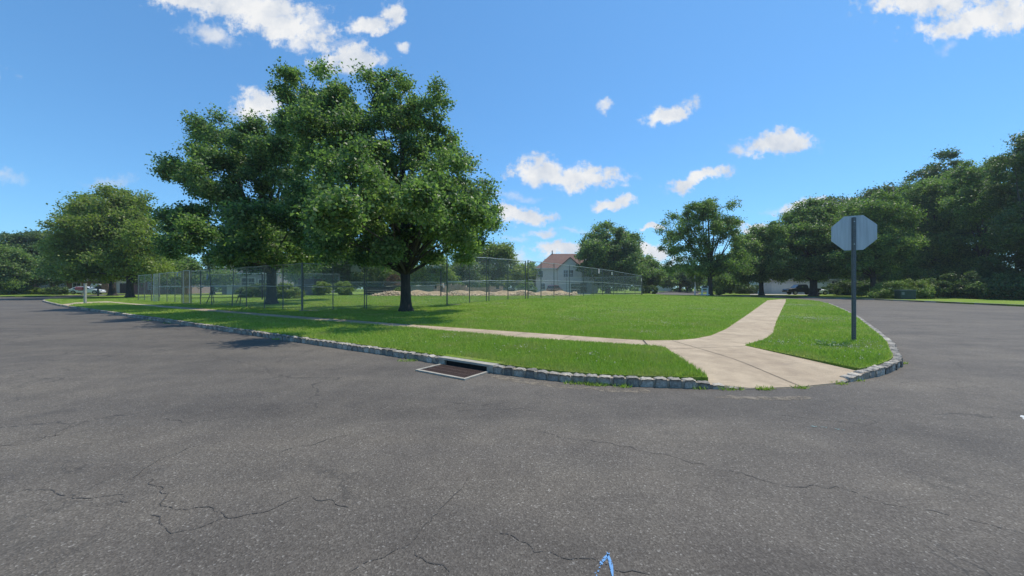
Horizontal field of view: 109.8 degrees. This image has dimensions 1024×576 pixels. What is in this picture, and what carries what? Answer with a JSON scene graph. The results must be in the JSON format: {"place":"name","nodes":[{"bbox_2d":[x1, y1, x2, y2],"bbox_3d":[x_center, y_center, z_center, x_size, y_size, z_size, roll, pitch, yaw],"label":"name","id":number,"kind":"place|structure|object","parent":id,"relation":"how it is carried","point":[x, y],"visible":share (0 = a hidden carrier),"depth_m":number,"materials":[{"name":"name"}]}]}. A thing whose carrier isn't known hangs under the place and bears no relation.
{"place":"outdoors","nodes":[
{"label":"outdoors","id":0,"kind":"place"},
{"bbox_2d":[0,293,125,296],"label":"lawn far corner","id":1,"kind":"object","parent":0,"point":[19,295],"visible":0.15,"depth_m":56.65,"materials":[{"name":"green plant"}]},
{"bbox_2d":[0,282,33,293],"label":"shrub","id":2,"kind":"object","parent":1,"relation":"on","point":[16,291],"visible":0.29,"depth_m":65.69,"materials":[{"name":"green plant"}]},
{"bbox_2d":[0,241,42,294],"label":"maple tree","id":3,"kind":"object","parent":1,"relation":"on","point":[14,262],"visible":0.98,"depth_m":60.52,"materials":[{"name":"green plant"}]},
{"bbox_2d":[0,227,68,293],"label":"maple tree","id":4,"kind":"object","parent":1,"relation":"on","point":[25,239],"visible":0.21,"depth_m":67.06,"materials":[{"name":"green plant"}]},
{"bbox_2d":[22,286,53,294],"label":"shrub","id":5,"kind":"object","parent":1,"relation":"on","point":[33,291],"visible":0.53,"depth_m":63.58,"materials":[{"name":"green plant"}]},
{"bbox_2d":[42,286,71,294],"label":"shrub","id":6,"kind":"object","parent":1,"relation":"on","point":[57,290],"visible":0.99,"depth_m":61.71,"materials":[{"name":"green plant"}]},
{"bbox_2d":[33,280,108,293],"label":"house","id":7,"kind":"structure","parent":1,"relation":"on","point":[81,284],"depth_m":74.56,"materials":[{"name":"brick"}]},
{"bbox_2d":[68,287,105,293],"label":"parked car","id":8,"kind":"object","parent":1,"relation":"on","point":[89,290],"visible":0.66,"depth_m":67.51,"materials":[{"name":"white paint"}]},
{"bbox_2d":[116,281,125,292],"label":"house","id":9,"kind":"structure","parent":1,"relation":"on","point":[120,287],"depth_m":78.66,"materials":[{"name":"white"}]},
{"bbox_2d":[120,283,125,292],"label":"garage door","id":10,"kind":"structure","parent":9,"relation":"in","point":[122,285],"depth_m":78.70,"materials":[{"name":"grey wood"}]},
{"bbox_2d":[61,299,855,388],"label":"pavement","id":11,"kind":"structure","parent":0,"point":[727,371],"depth_m":6.56,"materials":[{"name":"concrete"}]},
{"bbox_2d":[205,300,796,384],"bbox_3d":[2.001,1.228,18.067,55.668,0.107,27.006,0,0,-10],"label":"pavement joint","id":12,"kind":"object","parent":11,"relation":"on","point":[696,347],"visible":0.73,"depth_m":7.16,"materials":[{"name":"grey concrete"}]},
{"bbox_2d":[45,290,892,380],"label":"lawn","id":13,"kind":"structure","parent":0,"point":[702,378],"depth_m":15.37,"materials":[{"name":"green plant"}]},
{"bbox_2d":[28,244,122,295],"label":"maple tree","id":14,"kind":"object","parent":13,"relation":"on","point":[112,290],"visible":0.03,"depth_m":55.33,"materials":[{"name":"green plant"}]},
{"bbox_2d":[75,284,86,302],"bbox_3d":[-32.674,0.432,27.322,0.775,1.545,0.240,0,0,4],"label":"mailbox","id":15,"kind":"object","parent":13,"relation":"on","point":[84,289],"visible":0.96,"depth_m":27.27,"materials":[{"name":"white wood"}]},
{"bbox_2d":[31,181,183,296],"bbox_3d":[-50.309,-6.042,44.518,14.123,14.645,16.749,0,0,-37],"label":"maple tree","id":16,"kind":"object","parent":13,"relation":"on","point":[87,226],"visible":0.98,"depth_m":42.92,"materials":[{"name":"green plant"}]},
{"bbox_2d":[138,274,151,300],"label":"chain link fence","id":17,"kind":"object","parent":13,"relation":"on","point":[144,286],"visible":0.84,"depth_m":33.72,"materials":[{"name":"grey metal"}]},
{"bbox_2d":[153,274,157,300],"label":"folded gate","id":18,"kind":"structure","parent":13,"relation":"on","point":[155,290],"depth_m":31.83,"materials":[{"name":"grey metal"}]},
{"bbox_2d":[121,253,202,293],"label":"broadleaf tree","id":19,"kind":"object","parent":13,"relation":"on","point":[185,263],"visible":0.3,"depth_m":67.60,"materials":[{"name":"green plant"}]},
{"bbox_2d":[158,271,182,302],"bbox_3d":[-28.300,-0.040,29.778,5.895,2.530,0.071,0,0,33],"label":"chain link fence","id":20,"kind":"object","parent":13,"relation":"on","point":[181,286],"visible":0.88,"depth_m":29.37,"materials":[{"name":"grey metal"}]},
{"bbox_2d":[134,268,209,293],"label":"house","id":21,"kind":"structure","parent":13,"relation":"on","point":[147,286],"depth_m":72.05,"materials":[{"name":"brick"}]},
{"bbox_2d":[183,270,189,302],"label":"folded gate","id":22,"kind":"structure","parent":13,"relation":"on","point":[188,282],"depth_m":27.57,"materials":[{"name":"grey metal"}]},
{"bbox_2d":[178,257,242,292],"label":"broadleaf tree","id":23,"kind":"object","parent":13,"relation":"on","point":[209,266],"visible":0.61,"depth_m":63.51,"materials":[{"name":"green plant"}]},
{"bbox_2d":[206,290,241,303],"bbox_3d":[-21.950,0.672,27.000,4.101,1.017,0.050,0,0,0],"label":"frame stand","id":24,"kind":"object","parent":13,"relation":"on","point":[223,297],"visible":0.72,"depth_m":26.98,"materials":[{"name":"black paint"}]},
{"bbox_2d":[190,263,302,309],"bbox_3d":[-17.457,-0.040,22.819,16.069,2.539,0.137,0,0,33],"label":"chain link fence","id":25,"kind":"object","parent":13,"relation":"on","point":[264,279],"visible":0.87,"depth_m":21.94,"materials":[{"name":"grey metal"}]},
{"bbox_2d":[160,274,339,296],"bbox_3d":[-34.962,-0.374,48.215,22.289,3.198,0.662,0,0,-8],"label":"chain link fence","id":26,"kind":"object","parent":13,"relation":"on","point":[235,285],"visible":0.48,"depth_m":47.71,"materials":[{"name":"grey metal"}]},
{"bbox_2d":[234,282,265,297],"bbox_3d":[-28.371,0.330,39.936,4.187,1.910,3.272,0,0,0],"label":"shrub","id":27,"kind":"object","parent":13,"relation":"on","point":[255,289],"visible":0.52,"depth_m":39.20,"materials":[{"name":"green plant"}]},
{"bbox_2d":[144,103,358,304],"bbox_3d":[-18.116,-5.797,24.503,14.392,14.102,20.160,0,0,-16],"label":"maple tree","id":28,"kind":"object","parent":13,"relation":"on","point":[242,235],"visible":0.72,"depth_m":22.46,"materials":[{"name":"green plant"}]},
{"bbox_2d":[222,263,293,293],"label":"house","id":29,"kind":"structure","parent":13,"relation":"on","point":[259,280],"depth_m":65.93,"materials":[{"name":"grey"}]},
{"bbox_2d":[241,278,254,285],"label":"window","id":30,"kind":"structure","parent":29,"relation":"in","point":[242,279],"depth_m":65.90,"materials":[{"name":"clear glass"}]},
{"bbox_2d":[276,282,306,298],"bbox_3d":[-21.557,0.271,34.961,3.442,1.684,2.236,0,0,0],"label":"shrub","id":31,"kind":"object","parent":13,"relation":"on","point":[293,293],"visible":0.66,"depth_m":34.55,"materials":[{"name":"green plant"}]},
{"bbox_2d":[279,262,329,284],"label":"broadleaf tree","id":32,"kind":"object","parent":13,"relation":"on","point":[293,277],"visible":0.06,"depth_m":59.29,"materials":[{"name":"green plant"}]},
{"bbox_2d":[298,278,321,294],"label":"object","id":33,"kind":"object","parent":13,"relation":"on","point":[309,284],"visible":0.49,"depth_m":48.99,"materials":[{"name":"grey wood"}]},
{"bbox_2d":[311,281,331,295],"bbox_3d":[-23.396,0.149,44.178,2.365,2.044,2.488,0,0,0],"label":"shrub","id":34,"kind":"object","parent":13,"relation":"on","point":[320,288],"visible":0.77,"depth_m":43.64,"materials":[{"name":"green plant"}]},
{"bbox_2d":[334,281,355,294],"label":"shrub","id":35,"kind":"object","parent":13,"relation":"on","point":[348,290],"visible":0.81,"depth_m":43.40,"materials":[{"name":"green plant"}]},
{"bbox_2d":[308,255,385,294],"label":"broadleaf tree","id":36,"kind":"object","parent":13,"relation":"on","point":[356,277],"visible":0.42,"depth_m":57.80,"materials":[{"name":"green plant"}]},
{"bbox_2d":[301,263,446,309],"bbox_3d":[-7.374,-0.102,20.199,7.713,2.654,0.064,0,0,-26],"label":"chain link fence","id":37,"kind":"object","parent":13,"relation":"on","point":[333,286],"visible":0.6,"depth_m":19.68,"materials":[{"name":"grey metal"}]},
{"bbox_2d":[365,286,398,293],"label":"board fence","id":38,"kind":"object","parent":13,"relation":"on","point":[377,288],"visible":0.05,"depth_m":46.98,"materials":[{"name":"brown wood"}]},
{"bbox_2d":[262,54,509,311],"bbox_3d":[-4.809,-5.108,17.915,12.141,12.739,15.823,0,0,-38],"label":"maple tree","id":39,"kind":"object","parent":13,"relation":"on","point":[371,200],"visible":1,"depth_m":15.32,"materials":[{"name":"green plant"}]},
{"bbox_2d":[369,268,410,285],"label":"broadleaf tree","id":40,"kind":"object","parent":13,"relation":"on","point":[382,277],"visible":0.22,"depth_m":62.12,"materials":[{"name":"green plant"}]},
{"bbox_2d":[384,274,400,286],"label":"shrub","id":41,"kind":"object","parent":13,"relation":"on","point":[388,282],"visible":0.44,"depth_m":51.57,"materials":[{"name":"green plant"}]},
{"bbox_2d":[411,286,434,291],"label":"board fence","id":42,"kind":"object","parent":13,"relation":"on","point":[421,288],"visible":0.41,"depth_m":47.99,"materials":[{"name":"grey wood"}]},
{"bbox_2d":[410,255,462,288],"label":"broadleaf tree","id":43,"kind":"object","parent":13,"relation":"on","point":[427,279],"visible":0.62,"depth_m":59.97,"materials":[{"name":"green plant"}]},
{"bbox_2d":[448,284,463,292],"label":"stone wall","id":44,"kind":"structure","parent":13,"relation":"on","point":[456,287],"depth_m":44.30,"materials":[{"name":"grey stone"}]},
{"bbox_2d":[351,282,580,294],"bbox_3d":[-6.124,0.169,52.347,35.977,2.112,3.465,0,0,-13],"label":"chain link fence","id":45,"kind":"object","parent":13,"relation":"on","point":[504,287],"visible":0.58,"depth_m":52.07,"materials":[{"name":"grey metal"}]},
{"bbox_2d":[448,259,485,287],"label":"broadleaf tree","id":46,"kind":"object","parent":13,"relation":"on","point":[463,274],"visible":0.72,"depth_m":65.95,"materials":[{"name":"green plant"}]},
{"bbox_2d":[374,290,580,295],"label":"soil bank","id":47,"kind":"structure","parent":13,"relation":"on","point":[507,293],"depth_m":40.88,"materials":[{"name":"beige soil"}]},
{"bbox_2d":[371,290,579,295],"bbox_3d":[-3.983,0.611,41.468,23.406,0.784,5.670,0,0,-4],"label":"rubble","id":48,"kind":"object","parent":47,"relation":"on","point":[516,293],"visible":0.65,"depth_m":40.42,"materials":[{"name":"beige stone"}]},
{"bbox_2d":[446,255,525,304],"bbox_3d":[-1.431,-0.552,25.504,0.085,3.306,8.882,0,0,35],"label":"chain link fence","id":49,"kind":"object","parent":13,"relation":"on","point":[460,281],"visible":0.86,"depth_m":24.64,"materials":[{"name":"grey metal"}]},
{"bbox_2d":[453,238,533,287],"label":"broadleaf tree","id":50,"kind":"object","parent":13,"relation":"on","point":[503,251],"visible":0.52,"depth_m":79.10,"materials":[{"name":"green plant"}]},
{"bbox_2d":[515,279,537,291],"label":"shrub","id":51,"kind":"object","parent":13,"relation":"on","point":[531,285],"visible":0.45,"depth_m":54.83,"materials":[{"name":"green plant"}]},
{"bbox_2d":[523,263,541,289],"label":"broadleaf tree","id":52,"kind":"object","parent":13,"relation":"on","point":[534,274],"visible":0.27,"depth_m":83.59,"materials":[{"name":"green plant"}]},
{"bbox_2d":[196,297,882,362],"bbox_3d":[3.466,0.965,21.895,28.292,0.358,31.142,0,0,32],"label":"clover","id":53,"kind":"object","parent":13,"relation":"on","point":[817,341],"visible":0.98,"depth_m":12.70,"materials":[{"name":"green plant"}]},
{"bbox_2d":[527,260,641,297],"bbox_3d":[10.774,-0.529,43.123,0.284,3.497,33.408,0,0,35],"label":"chain link fence","id":54,"kind":"object","parent":13,"relation":"on","point":[528,282],"visible":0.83,"depth_m":38.25,"materials":[{"name":"grey metal"}]},
{"bbox_2d":[566,276,640,294],"bbox_3d":[15.393,-0.342,61.613,13.990,3.133,0.378,0,0,40],"label":"chain link fence","id":55,"kind":"object","parent":13,"relation":"on","point":[604,284],"visible":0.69,"depth_m":61.15,"materials":[{"name":"grey metal"}]},
{"bbox_2d":[574,219,658,292],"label":"maple tree","id":56,"kind":"object","parent":13,"relation":"on","point":[621,251],"visible":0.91,"depth_m":74.27,"materials":[{"name":"green plant"}]},
{"bbox_2d":[633,254,667,292],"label":"maple tree","id":57,"kind":"object","parent":13,"relation":"on","point":[659,278],"visible":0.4,"depth_m":79.75,"materials":[{"name":"green plant"}]},
{"bbox_2d":[648,285,658,293],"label":"shrub","id":58,"kind":"object","parent":13,"relation":"on","point":[655,289],"visible":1,"depth_m":69.91,"materials":[{"name":"green plant"}]},
{"bbox_2d":[639,285,672,290],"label":"house","id":59,"kind":"structure","parent":13,"relation":"on","point":[664,288],"depth_m":127.76,"materials":[{"name":"beige"}]},
{"bbox_2d":[653,195,760,295],"bbox_3d":[26.244,-5.878,48.449,13.867,14.078,9.310,0,0,0],"label":"maple tree","id":60,"kind":"object","parent":13,"relation":"on","point":[712,264],"visible":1,"depth_m":47.72,"materials":[{"name":"green plant"}]},
{"bbox_2d":[831,215,876,339],"bbox_3d":[7.563,-0.136,7.960,0.762,2.931,0.054,0,0,29],"label":"stop sign","id":61,"kind":"object","parent":13,"relation":"on","point":[853,234],"visible":0.98,"depth_m":7.96,"materials":[{"name":"metal"}]},
{"bbox_2d":[0,291,1023,575],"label":"road","id":62,"kind":"structure","parent":0,"point":[114,403],"depth_m":2.68,"materials":[{"name":"grey asphalt"}]},
{"bbox_2d":[42,300,440,363],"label":"kerb","id":63,"kind":"structure","parent":62,"relation":"on","point":[395,353],"depth_m":8.75,"materials":[{"name":"stone"}]},
{"bbox_2d":[415,356,498,379],"bbox_3d":[-0.845,1.253,5.705,1.168,0.148,0.862,0,0,34],"label":"storm inlet","id":64,"kind":"object","parent":62,"relation":"on","point":[442,368],"visible":0.96,"depth_m":5.66,"materials":[{"name":"concrete"}]},
{"bbox_2d":[0,352,1022,573],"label":"road crack","id":65,"kind":"object","parent":62,"relation":"on","point":[439,508],"visible":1,"depth_m":2.18,"materials":[{"name":"grey asphalt"}]},
{"bbox_2d":[147,319,907,390],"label":"weeds","id":66,"kind":"object","parent":62,"relation":"on","point":[628,386],"visible":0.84,"depth_m":4.77,"materials":[{"name":"green plant"}]},
{"bbox_2d":[492,375,649,392],"bbox_3d":[0.691,1.298,4.830,2.180,0.001,0.360,0,0,21],"label":"silt","id":67,"kind":"object","parent":62,"relation":"on","point":[532,383],"visible":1,"depth_m":4.74,"materials":[{"name":"grey"}]},
{"bbox_2d":[596,552,612,575],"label":"paint mark","id":68,"kind":"object","parent":62,"relation":"on","point":[610,563],"visible":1,"depth_m":1.70,"materials":[{"name":"blue paint"}]},
{"bbox_2d":[659,265,702,291],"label":"broadleaf tree","id":69,"kind":"object","parent":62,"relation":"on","point":[679,279],"visible":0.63,"depth_m":106.99,"materials":[{"name":"green plant"}]},
{"bbox_2d":[493,364,895,388],"bbox_3d":[19.082,1.267,29.595,13.009,0.126,60.476,0,0,27],"label":"kerb bed","id":70,"kind":"object","parent":62,"relation":"on","point":[866,375],"visible":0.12,"depth_m":4.90,"materials":[{"name":"grey concrete"}]},
{"bbox_2d":[688,271,703,294],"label":"birch tree","id":71,"kind":"object","parent":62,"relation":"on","point":[698,280],"visible":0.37,"depth_m":65.68,"materials":[{"name":"green plant"}]},
{"bbox_2d":[493,302,902,389],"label":"kerb","id":72,"kind":"structure","parent":62,"relation":"on","point":[690,383],"depth_m":5.00,"materials":[{"name":"stone"}]},
{"bbox_2d":[714,286,723,295],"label":"shrub","id":73,"kind":"object","parent":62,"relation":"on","point":[718,291],"visible":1,"depth_m":60.04,"materials":[{"name":"green plant"}]},
{"bbox_2d":[714,395,810,399],"bbox_3d":[2.981,1.298,4.258,1.133,0.001,0.187,0,0,3],"label":"silt","id":74,"kind":"object","parent":62,"relation":"on","point":[779,398],"visible":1,"depth_m":4.27,"materials":[{"name":"brown"}]},
{"bbox_2d":[698,293,1019,304],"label":"kerb","id":75,"kind":"structure","parent":62,"relation":"on","point":[869,299],"depth_m":39.28,"materials":[{"name":"concrete"}]},
{"bbox_2d":[0,0,1023,288],"label":"sky","id":76,"kind":"structure","parent":0,"point":[625,113],"materials":[{"name":"blue"}]},
{"bbox_2d":[546,285,562,290],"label":"parked car","id":77,"kind":"object","parent":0,"point":[551,287],"visible":0.48,"depth_m":72.34,"materials":[{"name":"silver paint"}]},
{"bbox_2d":[535,250,597,292],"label":"house","id":78,"kind":"structure","parent":0,"point":[564,260],"depth_m":84.00,"materials":[{"name":"beige"}]},
{"bbox_2d":[571,283,586,292],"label":"garage door","id":79,"kind":"structure","parent":78,"relation":"in","point":[576,285],"depth_m":83.05,"materials":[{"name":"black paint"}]},
{"bbox_2d":[750,294,805,294],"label":"driveway","id":80,"kind":"structure","parent":0,"point":[779,294],"depth_m":64.42,"materials":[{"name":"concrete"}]},
{"bbox_2d":[782,284,820,294],"bbox_3d":[50.610,0.260,62.995,5.190,1.795,1.900,0,0,8],"label":"parked car","id":81,"kind":"object","parent":80,"relation":"on","point":[795,289],"visible":0.83,"depth_m":62.30,"materials":[{"name":"black paint"}]},
{"bbox_2d":[749,276,844,293],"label":"house","id":82,"kind":"structure","parent":0,"point":[772,287],"depth_m":70.81,"materials":[{"name":"white"}]},
{"bbox_2d":[772,283,792,293],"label":"garage door","id":83,"kind":"structure","parent":82,"relation":"in","point":[776,289],"depth_m":70.96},
{"bbox_2d":[699,292,1023,306],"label":"lawn across street","id":84,"kind":"structure","parent":0,"point":[1004,302],"depth_m":36.63,"materials":[{"name":"green plant"}]},
{"bbox_2d":[684,252,730,285],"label":"broadleaf tree","id":85,"kind":"object","parent":84,"relation":"on","point":[690,278],"visible":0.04,"depth_m":95.06,"materials":[{"name":"green plant"}]},
{"bbox_2d":[698,272,739,293],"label":"bush","id":86,"kind":"object","parent":84,"relation":"on","point":[721,281],"visible":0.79,"depth_m":70.26,"materials":[{"name":"green plant"}]},
{"bbox_2d":[724,282,758,293],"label":"shrub","id":87,"kind":"object","parent":84,"relation":"on","point":[749,289],"visible":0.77,"depth_m":70.61,"materials":[{"name":"green plant"}]},
{"bbox_2d":[725,221,791,294],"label":"street tree","id":88,"kind":"object","parent":84,"relation":"on","point":[758,248],"visible":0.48,"depth_m":56.11,"materials":[{"name":"green plant"}]},
{"bbox_2d":[759,193,860,295],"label":"street tree","id":89,"kind":"object","parent":84,"relation":"on","point":[806,230],"visible":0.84,"depth_m":50.48,"materials":[{"name":"green plant"}]},
{"bbox_2d":[779,193,856,258],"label":"oak tree","id":90,"kind":"object","parent":84,"relation":"on","point":[834,199],"visible":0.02,"depth_m":77.57,"materials":[{"name":"green plant"}]},
{"bbox_2d":[821,279,881,295],"bbox_3d":[53.583,-0.012,56.118,8.655,2.962,6.092,0,0,0],"label":"shrub","id":91,"kind":"object","parent":84,"relation":"on","point":[838,288],"visible":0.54,"depth_m":55.43,"materials":[{"name":"green plant"}]},
{"bbox_2d":[857,285,869,296],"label":"shrub","id":92,"kind":"object","parent":84,"relation":"on","point":[864,288],"visible":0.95,"depth_m":46.85,"materials":[{"name":"green plant"}]},
{"bbox_2d":[844,181,903,282],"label":"oak tree","id":93,"kind":"object","parent":84,"relation":"on","point":[888,188],"visible":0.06,"depth_m":67.53,"materials":[{"name":"green plant"}]},
{"bbox_2d":[817,187,934,289],"bbox_3d":[45.368,-5.626,45.709,11.048,13.813,13.114,0,0,44],"label":"street tree","id":94,"kind":"object","parent":84,"relation":"on","point":[871,258],"visible":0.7,"depth_m":44.12,"materials":[{"name":"green plant"}]},
{"bbox_2d":[856,202,926,281],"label":"oak tree","id":95,"kind":"object","parent":84,"relation":"on","point":[880,278],"visible":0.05,"depth_m":63.44,"materials":[{"name":"green plant"}]},
{"bbox_2d":[864,278,936,298],"bbox_3d":[42.797,0.098,39.903,7.486,2.640,3.685,0,0,0],"label":"shrub","id":96,"kind":"object","parent":84,"relation":"on","point":[920,287],"visible":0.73,"depth_m":39.22,"materials":[{"name":"green plant"}]},
{"bbox_2d":[894,290,915,298],"bbox_3d":[41.265,0.677,37.800,1.320,0.985,1.060,0,0,20],"label":"utility box","id":97,"kind":"object","parent":84,"relation":"on","point":[904,294],"visible":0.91,"depth_m":37.41,"materials":[{"name":"green metal"}]},
{"bbox_2d":[901,292,915,297],"bbox_3d":[41.092,0.720,37.325,1.150,0.700,0.020,0,0,20],"label":"door","id":98,"kind":"structure","parent":97,"relation":"in","point":[911,294],"depth_m":37.29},
{"bbox_2d":[889,147,975,267],"bbox_3d":[70.832,-11.455,60.597,19.062,25.475,14.002,0,0,-43],"label":"oak tree","id":99,"kind":"object","parent":84,"relation":"on","point":[932,169],"visible":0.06,"depth_m":60.15,"materials":[{"name":"green plant"}]},
{"bbox_2d":[924,271,964,298],"bbox_3d":[48.628,-0.278,40.980,6.232,3.239,3.228,0,0,-12],"label":"shrub","id":100,"kind":"object","parent":84,"relation":"on","point":[945,288],"visible":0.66,"depth_m":40.32,"materials":[{"name":"green plant"}]},
{"bbox_2d":[883,168,1008,282],"bbox_3d":[62.233,-8.091,52.230,15.410,18.739,14.243,0,0,0],"label":"oak tree","id":101,"kind":"object","parent":84,"relation":"on","point":[926,193],"visible":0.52,"depth_m":51.16,"materials":[{"name":"green plant"}]},
{"bbox_2d":[952,270,990,298],"bbox_3d":[50.798,-0.269,39.806,3.792,3.368,3.133,0,0,-27],"label":"shrub","id":102,"kind":"object","parent":84,"relation":"on","point":[968,277],"visible":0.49,"depth_m":39.55,"materials":[{"name":"green plant"}]},
{"bbox_2d":[930,154,1019,289],"bbox_3d":[60.769,-7.790,45.419,10.735,18.139,14.137,0,0,40],"label":"oak tree","id":103,"kind":"object","parent":84,"relation":"on","point":[964,204],"visible":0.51,"depth_m":45.51,"materials":[{"name":"green plant"}]},
{"bbox_2d":[961,273,1015,298],"bbox_3d":[51.103,-0.143,37.842,5.095,3.049,3.570,0,0,0],"label":"shrub","id":104,"kind":"object","parent":84,"relation":"on","point":[975,289],"visible":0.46,"depth_m":37.86,"materials":[{"name":"green plant"}]},
{"bbox_2d":[967,131,1023,279],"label":"oak tree","id":105,"kind":"object","parent":84,"relation":"on","point":[1008,227],"visible":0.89,"depth_m":38.94,"materials":[{"name":"green plant"}]},
{"bbox_2d":[982,272,1023,299],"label":"shrub","id":106,"kind":"object","parent":84,"relation":"on","point":[1015,283],"visible":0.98,"depth_m":35.79,"materials":[{"name":"green plant"}]},
{"label":"ground","id":107,"kind":"structure","parent":0,"visible":0},
{"bbox_2d":[214,261,863,291],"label":"woods","id":108,"kind":"object","parent":107,"relation":"on","point":[637,289],"depth_m":127.17,"materials":[{"name":"green plant"}]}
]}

